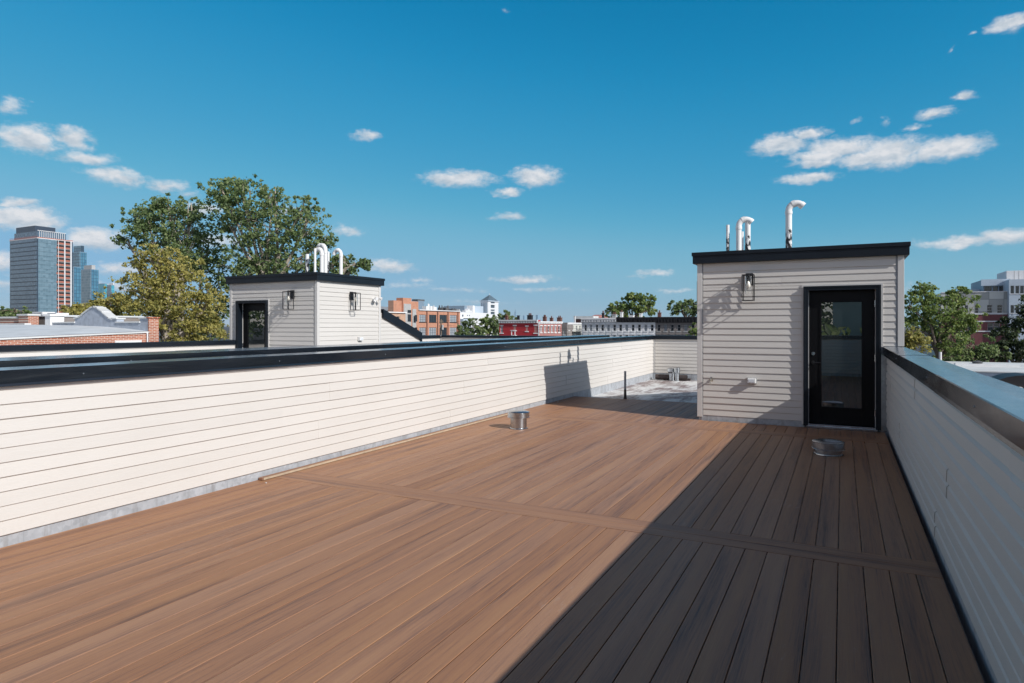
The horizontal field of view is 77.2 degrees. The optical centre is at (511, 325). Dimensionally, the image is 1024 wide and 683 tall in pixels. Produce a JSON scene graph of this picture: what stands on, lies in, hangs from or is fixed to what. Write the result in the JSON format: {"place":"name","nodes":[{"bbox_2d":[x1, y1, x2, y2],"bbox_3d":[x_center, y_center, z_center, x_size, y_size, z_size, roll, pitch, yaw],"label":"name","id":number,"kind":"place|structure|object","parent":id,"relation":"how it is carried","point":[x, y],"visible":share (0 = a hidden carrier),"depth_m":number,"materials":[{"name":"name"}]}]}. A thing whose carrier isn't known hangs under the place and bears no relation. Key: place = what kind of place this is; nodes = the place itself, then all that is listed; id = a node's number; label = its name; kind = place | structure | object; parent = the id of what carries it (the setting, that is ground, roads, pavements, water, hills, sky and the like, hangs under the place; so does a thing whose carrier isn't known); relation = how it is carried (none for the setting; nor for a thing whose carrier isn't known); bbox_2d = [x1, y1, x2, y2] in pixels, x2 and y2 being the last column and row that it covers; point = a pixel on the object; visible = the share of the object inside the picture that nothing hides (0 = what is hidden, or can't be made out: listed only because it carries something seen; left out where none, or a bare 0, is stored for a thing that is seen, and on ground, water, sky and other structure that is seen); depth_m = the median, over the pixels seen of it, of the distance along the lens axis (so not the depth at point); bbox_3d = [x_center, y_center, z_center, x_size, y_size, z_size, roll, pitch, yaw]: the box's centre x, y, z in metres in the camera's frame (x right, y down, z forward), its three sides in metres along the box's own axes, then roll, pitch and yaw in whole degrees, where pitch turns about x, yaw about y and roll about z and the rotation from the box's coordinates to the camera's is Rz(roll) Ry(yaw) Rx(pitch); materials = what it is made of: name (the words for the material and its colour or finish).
{"place":"outdoors","nodes":[
{"label":"outdoors","id":0,"kind":"place"},
{"bbox_2d":[0,317,17,322],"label":"brick parapet","id":1,"kind":"structure","parent":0,"point":[8,319],"depth_m":34.54,"materials":[{"name":"red brick"}]},
{"bbox_2d":[17,314,40,324],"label":"brick pier","id":2,"kind":"structure","parent":0,"point":[32,319],"depth_m":33.73,"materials":[{"name":"red brick"}]},
{"bbox_2d":[10,226,72,312],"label":"glass tower","id":3,"kind":"structure","parent":0,"point":[41,268],"depth_m":458.52,"materials":[{"name":"glass"}]},
{"bbox_2d":[73,266,80,303],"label":"glass tower","id":4,"kind":"structure","parent":0,"point":[76,284],"depth_m":762.44,"materials":[{"name":"blue glass"}]},
{"bbox_2d":[0,306,159,344],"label":"gabled building","id":5,"kind":"structure","parent":0,"point":[96,324],"depth_m":26.85,"materials":[{"name":"brick"}]},
{"bbox_2d":[0,323,30,324],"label":"white upstand","id":6,"kind":"object","parent":5,"relation":"on","point":[15,323],"visible":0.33,"depth_m":32.67,"materials":[{"name":"paint"}]},
{"bbox_2d":[114,340,141,342],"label":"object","id":7,"kind":"structure","parent":5,"relation":"in","point":[120,341],"depth_m":26.14,"materials":[{"name":"white paint"}]},
{"bbox_2d":[73,246,86,269],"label":"glass tower","id":8,"kind":"structure","parent":0,"point":[79,257],"depth_m":903.83,"materials":[{"name":"blue glass"}]},
{"bbox_2d":[81,265,98,304],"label":"glass tower","id":9,"kind":"structure","parent":0,"point":[89,279],"depth_m":804.24,"materials":[{"name":"glass"}]},
{"bbox_2d":[99,283,106,300],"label":"glass tower","id":10,"kind":"structure","parent":0,"point":[101,288],"depth_m":1252.90,"materials":[{"name":"blue glass"}]},
{"bbox_2d":[107,283,113,304],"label":"glass tower","id":11,"kind":"structure","parent":0,"point":[110,288],"depth_m":1302.17,"materials":[{"name":"glass"}]},
{"bbox_2d":[389,312,406,321],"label":"ochre house","id":12,"kind":"structure","parent":0,"point":[401,316],"depth_m":100.87,"materials":[{"name":"orange paint"}]},
{"bbox_2d":[412,299,424,308],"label":"blue block","id":13,"kind":"structure","parent":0,"point":[420,303],"depth_m":272.05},
{"bbox_2d":[381,298,460,334],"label":"loft building","id":14,"kind":"structure","parent":0,"point":[425,322],"depth_m":164.68,"materials":[{"name":"brick"}]},
{"bbox_2d":[419,315,425,322],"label":"window","id":15,"kind":"structure","parent":14,"relation":"in","point":[422,318],"depth_m":163.43,"materials":[{"name":"grey glass"}]},
{"bbox_2d":[419,327,425,334],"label":"window","id":16,"kind":"structure","parent":14,"relation":"in","point":[422,329],"depth_m":163.77,"materials":[{"name":"grey glass"}]},
{"bbox_2d":[422,304,429,309],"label":"roof plant","id":17,"kind":"object","parent":14,"relation":"on","point":[426,307],"visible":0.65,"depth_m":189.48,"materials":[{"name":"white paint"}]},
{"bbox_2d":[429,327,435,334],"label":"window","id":18,"kind":"structure","parent":14,"relation":"in","point":[432,330],"depth_m":167.35,"materials":[{"name":"grey glass"}]},
{"bbox_2d":[429,315,436,322],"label":"window","id":19,"kind":"structure","parent":14,"relation":"in","point":[432,318],"depth_m":167.35,"materials":[{"name":"grey glass"}]},
{"bbox_2d":[440,315,446,322],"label":"window","id":20,"kind":"structure","parent":14,"relation":"in","point":[444,317],"depth_m":172.28,"materials":[{"name":"grey glass"}]},
{"bbox_2d":[442,327,446,334],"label":"window","id":21,"kind":"structure","parent":14,"relation":"in","point":[444,332],"depth_m":172.49,"materials":[{"name":"grey glass"}]},
{"bbox_2d":[450,315,456,322],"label":"window","id":22,"kind":"structure","parent":14,"relation":"in","point":[453,318],"depth_m":176.45,"materials":[{"name":"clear glass"}]},
{"bbox_2d":[450,327,456,334],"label":"window","id":23,"kind":"structure","parent":14,"relation":"in","point":[452,329],"depth_m":176.02,"materials":[{"name":"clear glass"}]},
{"bbox_2d":[0,0,1023,325],"label":"sky","id":24,"kind":"structure","parent":0,"point":[566,159],"materials":[{"name":"blue"}]},
{"bbox_2d":[514,321,562,335],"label":"pink house","id":25,"kind":"structure","parent":0,"point":[549,328],"depth_m":108.47,"materials":[{"name":"paint"}]},
{"bbox_2d":[527,313,532,319],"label":"chimney","id":26,"kind":"object","parent":25,"relation":"on","point":[530,316],"visible":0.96,"depth_m":111.72,"materials":[{"name":"black paint"}]},
{"bbox_2d":[159,326,924,353],"bbox_3d":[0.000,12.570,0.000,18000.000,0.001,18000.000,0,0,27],"label":"ground","id":27,"kind":"structure","parent":0,"point":[226,328],"depth_m":882.79,"materials":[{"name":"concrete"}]},
{"bbox_2d":[0,306,31,316],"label":"tree","id":28,"kind":"object","parent":27,"relation":"on","point":[8,312],"visible":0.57,"depth_m":45.72,"materials":[{"name":"green plant"}]},
{"bbox_2d":[39,315,154,324],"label":"grey wall","id":29,"kind":"structure","parent":27,"relation":"on","point":[68,318],"depth_m":35.29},
{"bbox_2d":[32,312,54,314],"bbox_3d":[-28.410,-0.569,38.870,1.149,0.484,0.720,0,0,27],"label":"coping","id":30,"kind":"object","parent":29,"relation":"on","point":[41,313],"visible":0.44,"depth_m":38.51,"materials":[{"name":"grey paint"}]},
{"bbox_2d":[59,286,138,315],"bbox_3d":[-28.226,4.933,43.665,5.490,15.294,3.134,0,0,-1],"label":"tree","id":31,"kind":"object","parent":27,"relation":"on","point":[77,309],"visible":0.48,"depth_m":43.48,"materials":[{"name":"green plant"}]},
{"bbox_2d":[108,243,229,341],"bbox_3d":[-21.509,3.752,39.926,7.756,17.646,3.713,0,0,9],"label":"tree","id":32,"kind":"object","parent":27,"relation":"on","point":[161,303],"visible":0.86,"depth_m":39.55,"materials":[{"name":"green plant"}]},
{"bbox_2d":[109,192,235,340],"bbox_3d":[-27.316,0.878,51.780,10.133,23.395,4.120,0,0,-8],"label":"tree","id":33,"kind":"object","parent":27,"relation":"on","point":[147,225],"visible":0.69,"depth_m":51.49,"materials":[{"name":"green plant"}]},
{"bbox_2d":[195,174,338,289],"bbox_3d":[-18.890,0.459,49.800,10.884,24.236,4.961,0,0,-4],"label":"tree","id":34,"kind":"object","parent":27,"relation":"on","point":[261,264],"visible":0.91,"depth_m":49.34,"materials":[{"name":"green plant"}]},
{"bbox_2d":[316,253,372,275],"bbox_3d":[-12.839,3.509,48.947,4.315,18.143,1.919,0,0,7],"label":"tree","id":35,"kind":"object","parent":27,"relation":"on","point":[364,264],"visible":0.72,"depth_m":48.71,"materials":[{"name":"green plant"}]},
{"bbox_2d":[444,306,487,333],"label":"white complex","id":36,"kind":"structure","parent":27,"relation":"on","point":[471,312],"depth_m":368.14,"materials":[{"name":"stone"}]},
{"bbox_2d":[454,318,479,334],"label":"tree","id":37,"kind":"object","parent":27,"relation":"on","point":[464,330],"visible":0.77,"depth_m":149.61,"materials":[{"name":"green plant"}]},
{"bbox_2d":[472,315,501,334],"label":"tree","id":38,"kind":"object","parent":27,"relation":"on","point":[493,319],"visible":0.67,"depth_m":139.92,"materials":[{"name":"green plant"}]},
{"bbox_2d":[475,314,498,334],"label":"tree","id":39,"kind":"object","parent":27,"relation":"on","point":[485,320],"visible":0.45,"depth_m":149.28,"materials":[{"name":"green plant"}]},
{"bbox_2d":[480,293,499,332],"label":"white tower","id":40,"kind":"structure","parent":27,"relation":"on","point":[489,303],"depth_m":383.59,"materials":[{"name":"stone"}]},
{"bbox_2d":[497,310,516,319],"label":"tree","id":41,"kind":"object","parent":27,"relation":"on","point":[501,316],"visible":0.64,"depth_m":259.59,"materials":[{"name":"green plant"}]},
{"bbox_2d":[498,320,539,335],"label":"red house","id":42,"kind":"structure","parent":27,"relation":"on","point":[508,326],"depth_m":106.56,"materials":[{"name":"brick"}]},
{"bbox_2d":[439,319,690,334],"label":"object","id":43,"kind":"object","parent":27,"relation":"on","point":[441,326],"visible":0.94,"depth_m":88.24,"materials":[{"name":"wood"}]},
{"bbox_2d":[562,323,572,335],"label":"grey annex","id":44,"kind":"object","parent":27,"relation":"on","point":[565,325],"visible":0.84,"depth_m":120.83,"materials":[{"name":"white paint"}]},
{"bbox_2d":[564,323,581,335],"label":"cream house","id":45,"kind":"structure","parent":27,"relation":"on","point":[577,325],"depth_m":124.33,"materials":[{"name":"white paint"}]},
{"bbox_2d":[605,292,657,317],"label":"tree","id":46,"kind":"object","parent":27,"relation":"on","point":[625,307],"visible":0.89,"depth_m":111.70,"materials":[{"name":"green plant"}]},
{"bbox_2d":[667,299,696,316],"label":"tree","id":47,"kind":"object","parent":27,"relation":"on","point":[691,309],"visible":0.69,"depth_m":107.57,"materials":[{"name":"green plant"}]},
{"bbox_2d":[685,323,696,335],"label":"tree","id":48,"kind":"object","parent":27,"relation":"on","point":[693,331],"visible":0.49,"depth_m":79.86,"materials":[{"name":"green plant"}]},
{"bbox_2d":[902,325,932,353],"bbox_3d":[22.762,6.290,36.024,2.130,12.577,1.408,0,0,-13],"label":"tree","id":49,"kind":"object","parent":27,"relation":"on","point":[911,341],"visible":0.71,"depth_m":35.83,"materials":[{"name":"yellow plant"}]},
{"bbox_2d":[904,281,987,358],"bbox_3d":[31.864,4.615,47.453,6.074,15.924,3.205,0,0,-17],"label":"tree","id":50,"kind":"object","parent":27,"relation":"on","point":[956,302],"visible":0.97,"depth_m":47.17,"materials":[{"name":"green plant"}]},
{"bbox_2d":[932,331,1012,361],"bbox_3d":[40.755,6.499,57.029,6.864,12.156,3.124,0,0,10],"label":"tree","id":51,"kind":"object","parent":27,"relation":"on","point":[981,351],"visible":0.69,"depth_m":56.37,"materials":[{"name":"green plant"}]},
{"bbox_2d":[984,294,1023,362],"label":"tree","id":52,"kind":"object","parent":27,"relation":"on","point":[1011,332],"visible":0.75,"depth_m":57.59,"materials":[{"name":"green plant"}]},
{"bbox_3d":[2.332,7.152,9.766,6.360,10.835,20.600,0,0,27],"label":"row house","id":53,"kind":"object","parent":27,"relation":"on","visible":0},
{"bbox_2d":[591,379,984,682],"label":"roof membrane","id":54,"kind":"object","parent":53,"relation":"on","point":[666,390],"depth_m":14.34,"materials":[{"name":"silver metal"}]},
{"bbox_2d":[0,335,653,547],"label":"parapet wall","id":55,"kind":"structure","parent":54,"relation":"on","point":[83,444],"depth_m":6.21,"materials":[{"name":"plastic"}]},
{"bbox_2d":[0,396,983,682],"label":"deck","id":56,"kind":"structure","parent":54,"relation":"on","point":[588,540],"depth_m":4.10,"materials":[{"name":"brown wood"}]},
{"bbox_2d":[259,413,507,479],"bbox_3d":[-1.261,1.554,8.974,0.061,0.024,5.600,0,0,27],"label":"loose board","id":57,"kind":"object","parent":56,"relation":"on","point":[352,454],"visible":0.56,"depth_m":7.90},
{"bbox_2d":[507,410,529,429],"bbox_3d":[0.101,1.433,9.780,0.342,0.275,0.342,0,0,27],"label":"roof vent","id":58,"kind":"object","parent":56,"relation":"on","point":[518,419],"visible":1,"depth_m":9.66,"materials":[{"name":"metal"}]},
{"bbox_2d":[812,438,844,456],"bbox_3d":[3.858,1.482,7.822,0.368,0.177,0.368,0,0,27],"label":"roof vent","id":59,"kind":"object","parent":56,"relation":"on","point":[828,447],"visible":1,"depth_m":7.70,"materials":[{"name":"metal"}]},
{"bbox_2d":[623,371,626,398],"bbox_3d":[2.440,1.333,13.817,0.180,0.695,0.175,0,0,27],"label":"standing pipe","id":60,"kind":"object","parent":54,"relation":"on","point":[625,395],"visible":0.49,"depth_m":13.79,"materials":[{"name":"metal"}]},
{"bbox_2d":[655,374,690,380],"bbox_3d":[4.938,1.591,19.651,1.022,0.174,0.358,0,0,27],"label":"roofing felt roll","id":61,"kind":"object","parent":54,"relation":"on","point":[666,377],"visible":0.82,"depth_m":19.57,"materials":[{"name":"black"}]},
{"bbox_2d":[667,367,679,380],"bbox_3d":[4.890,1.470,19.433,0.278,0.420,0.493,0,0,-10],"label":"exhaust hood","id":62,"kind":"object","parent":54,"relation":"on","point":[673,372],"visible":1,"depth_m":19.41,"materials":[{"name":"silver metal"}]},
{"bbox_2d":[653,335,696,380],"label":"parapet wall","id":63,"kind":"structure","parent":54,"relation":"on","point":[673,351],"depth_m":19.77,"materials":[{"name":"plastic"}]},
{"bbox_2d":[692,242,910,438],"bbox_3d":[5.655,0.233,12.443,3.097,2.875,5.698,0,0,27],"label":"stair bulkhead","id":64,"kind":"object","parent":54,"relation":"on","point":[806,336],"visible":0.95,"depth_m":9.95,"materials":[{"name":"plastic"}]},
{"bbox_2d":[726,225,729,250],"bbox_3d":[3.718,-1.464,11.044,0.176,0.530,0.173,0,0,27],"label":"vent pipe","id":65,"kind":"object","parent":64,"relation":"on","point":[727,237],"visible":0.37,"depth_m":11.03,"materials":[{"name":"white plastic"}]},
{"bbox_2d":[742,231,743,249],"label":"vent pipe","id":66,"kind":"object","parent":64,"relation":"on","point":[742,240],"visible":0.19,"depth_m":11.56,"materials":[{"name":"white plastic"}]},
{"bbox_2d":[736,216,753,249],"bbox_3d":[4.086,-1.564,11.328,0.361,0.729,0.214,0,0,27],"label":"vent pipe","id":67,"kind":"object","parent":64,"relation":"on","point":[742,220],"visible":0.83,"depth_m":11.32,"materials":[{"name":"white plastic"}]},
{"bbox_2d":[745,222,750,249],"bbox_3d":[4.345,-1.581,11.812,0.218,0.764,0.215,0,0,27],"label":"vent pipe","id":68,"kind":"object","parent":64,"relation":"on","point":[747,236],"visible":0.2,"depth_m":11.78,"materials":[{"name":"white plastic"}]},
{"bbox_2d":[742,273,754,300],"bbox_3d":[3.757,-0.612,10.184,0.176,0.445,0.228,0,0,27],"label":"wall lantern","id":69,"kind":"object","parent":64,"relation":"attached to","point":[749,279],"depth_m":10.15,"materials":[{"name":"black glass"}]},
{"bbox_2d":[747,377,756,383],"bbox_3d":[3.828,0.885,10.234,0.150,0.100,0.078,0,0,27],"label":"outlet box","id":70,"kind":"object","parent":64,"relation":"attached to","point":[750,380],"visible":1,"depth_m":10.21,"materials":[{"name":"plastic"}]},
{"bbox_2d":[785,200,805,247],"bbox_3d":[4.838,-1.676,11.006,0.384,0.955,0.221,0,0,27],"label":"vent pipe","id":71,"kind":"object","parent":64,"relation":"on","point":[791,205],"visible":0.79,"depth_m":11.00,"materials":[{"name":"white plastic"}]},
{"bbox_2d":[809,290,875,425],"bbox_3d":[5.008,0.489,9.738,0.903,2.033,0.109,0,0,27],"label":"door","id":72,"kind":"structure","parent":64,"relation":"in","point":[842,357],"depth_m":9.75,"materials":[{"name":"black paint"}]},
{"bbox_2d":[883,347,1023,682],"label":"parapet wall","id":73,"kind":"structure","parent":54,"relation":"on","point":[956,437],"depth_m":3.25,"materials":[{"name":"plastic"}]},
{"bbox_2d":[576,316,598,322],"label":"house","id":74,"kind":"structure","parent":0,"point":[578,319],"depth_m":142.72,"materials":[{"name":"brick"}]},
{"bbox_2d":[581,318,598,334],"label":"terrace house","id":75,"kind":"structure","parent":0,"point":[590,322],"depth_m":98.33,"materials":[{"name":"grey paint"}]},
{"bbox_2d":[598,318,616,336],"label":"terrace house","id":76,"kind":"structure","parent":0,"point":[608,326],"depth_m":97.02,"materials":[{"name":"grey paint"}]},
{"bbox_2d":[616,317,635,336],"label":"terrace house","id":77,"kind":"structure","parent":0,"point":[624,323],"depth_m":95.74,"materials":[{"name":"grey paint"}]},
{"bbox_2d":[635,317,654,335],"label":"terrace house","id":78,"kind":"structure","parent":0,"point":[643,324],"depth_m":94.41,"materials":[{"name":"grey paint"}]},
{"bbox_2d":[655,317,675,334],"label":"terrace house","id":79,"kind":"structure","parent":0,"point":[661,323],"depth_m":93.01,"materials":[{"name":"concrete"}]},
{"bbox_2d":[675,317,696,335],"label":"terrace house","id":80,"kind":"structure","parent":0,"point":[680,323],"depth_m":91.83,"materials":[{"name":"concrete"}]},
{"bbox_2d":[925,291,1007,362],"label":"school building","id":81,"kind":"structure","parent":0,"point":[993,304],"depth_m":138.36,"materials":[{"name":"stone"}]},
{"bbox_2d":[987,305,991,312],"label":"window","id":82,"kind":"structure","parent":81,"relation":"in","point":[989,307],"depth_m":138.43,"materials":[{"name":"glass"}]},
{"bbox_2d":[971,279,1008,290],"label":"storey","id":83,"kind":"object","parent":81,"relation":"on","point":[990,285],"visible":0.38,"depth_m":141.29,"materials":[{"name":"grey glass"}]},
{"bbox_2d":[984,286,991,290],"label":"window","id":84,"kind":"structure","parent":83,"relation":"in","point":[986,288],"depth_m":141.82,"materials":[{"name":"grey glass"}]},
{"bbox_2d":[997,270,1023,278],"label":"plant room","id":85,"kind":"object","parent":83,"relation":"on","point":[1019,274],"visible":0.81,"depth_m":141.27,"materials":[{"name":"stone"}]},
{"bbox_2d":[988,323,992,330],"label":"window","id":86,"kind":"structure","parent":81,"relation":"in","point":[990,325],"depth_m":138.03,"materials":[{"name":"glass"}]},
{"bbox_2d":[997,305,1001,312],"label":"window","id":87,"kind":"structure","parent":81,"relation":"in","point":[999,307],"depth_m":137.66,"materials":[{"name":"glass"}]},
{"bbox_2d":[945,361,1023,376],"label":"flat roof house","id":88,"kind":"structure","parent":0,"point":[990,371],"depth_m":36.32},
{"bbox_2d":[954,363,1020,367],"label":"skylight curb","id":89,"kind":"structure","parent":88,"relation":"on","point":[989,365],"depth_m":38.72,"materials":[{"name":"white paint"}]},
{"bbox_2d":[992,373,1023,387],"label":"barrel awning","id":90,"kind":"object","parent":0,"point":[1016,379],"visible":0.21,"depth_m":24.11,"materials":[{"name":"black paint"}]},
{"bbox_2d":[1003,279,1023,362],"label":"clinic wing","id":91,"kind":"structure","parent":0,"point":[1014,288],"depth_m":135.10,"materials":[{"name":"white concrete"}]},
{"bbox_2d":[1010,305,1014,313],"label":"window","id":92,"kind":"structure","parent":91,"relation":"in","point":[1011,306],"depth_m":135.42,"materials":[{"name":"glass"}]},
{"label":"neighbour roof","id":93,"kind":"structure","parent":0,"visible":0},
{"bbox_2d":[0,335,440,357],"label":"parapet wall","id":94,"kind":"structure","parent":93,"relation":"on","point":[51,349],"depth_m":13.05,"materials":[{"name":"plastic"}]},
{"bbox_2d":[0,335,608,367],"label":"parapet wall","id":95,"kind":"structure","parent":93,"relation":"on","point":[56,360],"depth_m":8.00,"materials":[{"name":"metal"}]},
{"bbox_2d":[225,272,421,347],"bbox_3d":[-4.788,0.233,16.940,3.042,2.875,4.128,0,0,27],"label":"stair bulkhead","id":96,"kind":"object","parent":93,"relation":"on","point":[321,313],"visible":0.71,"depth_m":15.30,"materials":[{"name":"plastic"}]},
{"bbox_2d":[242,303,264,347],"bbox_3d":[-6.212,0.489,15.595,0.930,2.033,0.059,0,0,27],"label":"door","id":97,"kind":"structure","parent":96,"relation":"in","point":[253,314],"depth_m":15.62,"materials":[{"name":"black paint"}]},
{"bbox_2d":[282,290,293,308],"bbox_3d":[-5.137,-0.592,14.767,0.176,0.445,0.228,0,0,27],"label":"wall lantern","id":98,"kind":"object","parent":96,"relation":"attached to","point":[291,294],"depth_m":14.77,"materials":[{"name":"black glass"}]},
{"bbox_2d":[305,254,308,271],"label":"vent pipe","id":99,"kind":"object","parent":96,"relation":"on","point":[306,262],"visible":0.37,"depth_m":16.13,"materials":[{"name":"white plastic"}]},
{"bbox_2d":[314,248,315,271],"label":"vent pipe","id":100,"kind":"object","parent":96,"relation":"on","point":[314,259],"visible":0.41,"depth_m":15.74,"materials":[{"name":"white plastic"}]},
{"bbox_2d":[316,247,323,271],"bbox_3d":[-4.738,-1.566,15.828,0.321,0.735,0.209,0,0,27],"label":"vent pipe","id":101,"kind":"object","parent":96,"relation":"on","point":[320,250],"visible":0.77,"depth_m":15.77,"materials":[{"name":"white plastic"}]},
{"bbox_2d":[317,243,327,272],"bbox_3d":[-4.759,-1.641,16.176,0.350,0.885,0.217,0,0,27],"label":"vent pipe","id":102,"kind":"object","parent":96,"relation":"on","point":[323,246],"visible":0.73,"depth_m":16.11,"materials":[{"name":"white plastic"}]},
{"bbox_2d":[327,252,329,272],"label":"vent pipe","id":103,"kind":"object","parent":96,"relation":"on","point":[328,262],"visible":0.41,"depth_m":15.82,"materials":[{"name":"white plastic"}]},
{"bbox_2d":[332,248,342,273],"bbox_3d":[-4.429,-1.585,16.344,0.388,0.772,0.205,0,0,27],"label":"vent pipe","id":104,"kind":"object","parent":96,"relation":"on","point":[336,250],"visible":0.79,"depth_m":16.27,"materials":[{"name":"white plastic"}]},
{"bbox_2d":[349,292,360,309],"bbox_3d":[-3.800,-0.592,15.480,0.228,0.445,0.176,0,0,27],"label":"wall lantern","id":105,"kind":"object","parent":96,"relation":"attached to","point":[351,296],"depth_m":15.46,"materials":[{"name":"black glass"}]},
{"bbox_2d":[372,297,381,302],"bbox_3d":[-3.422,-0.639,16.219,0.209,0.157,0.274,0,0,27],"label":"security light","id":106,"kind":"object","parent":96,"relation":"attached to","point":[376,298],"visible":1,"depth_m":16.23,"materials":[{"name":"white paint"}]},
{"bbox_2d":[440,335,550,340],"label":"parapet wall","id":107,"kind":"structure","parent":93,"relation":"on","point":[455,337],"depth_m":23.03,"materials":[{"name":"red brick"}]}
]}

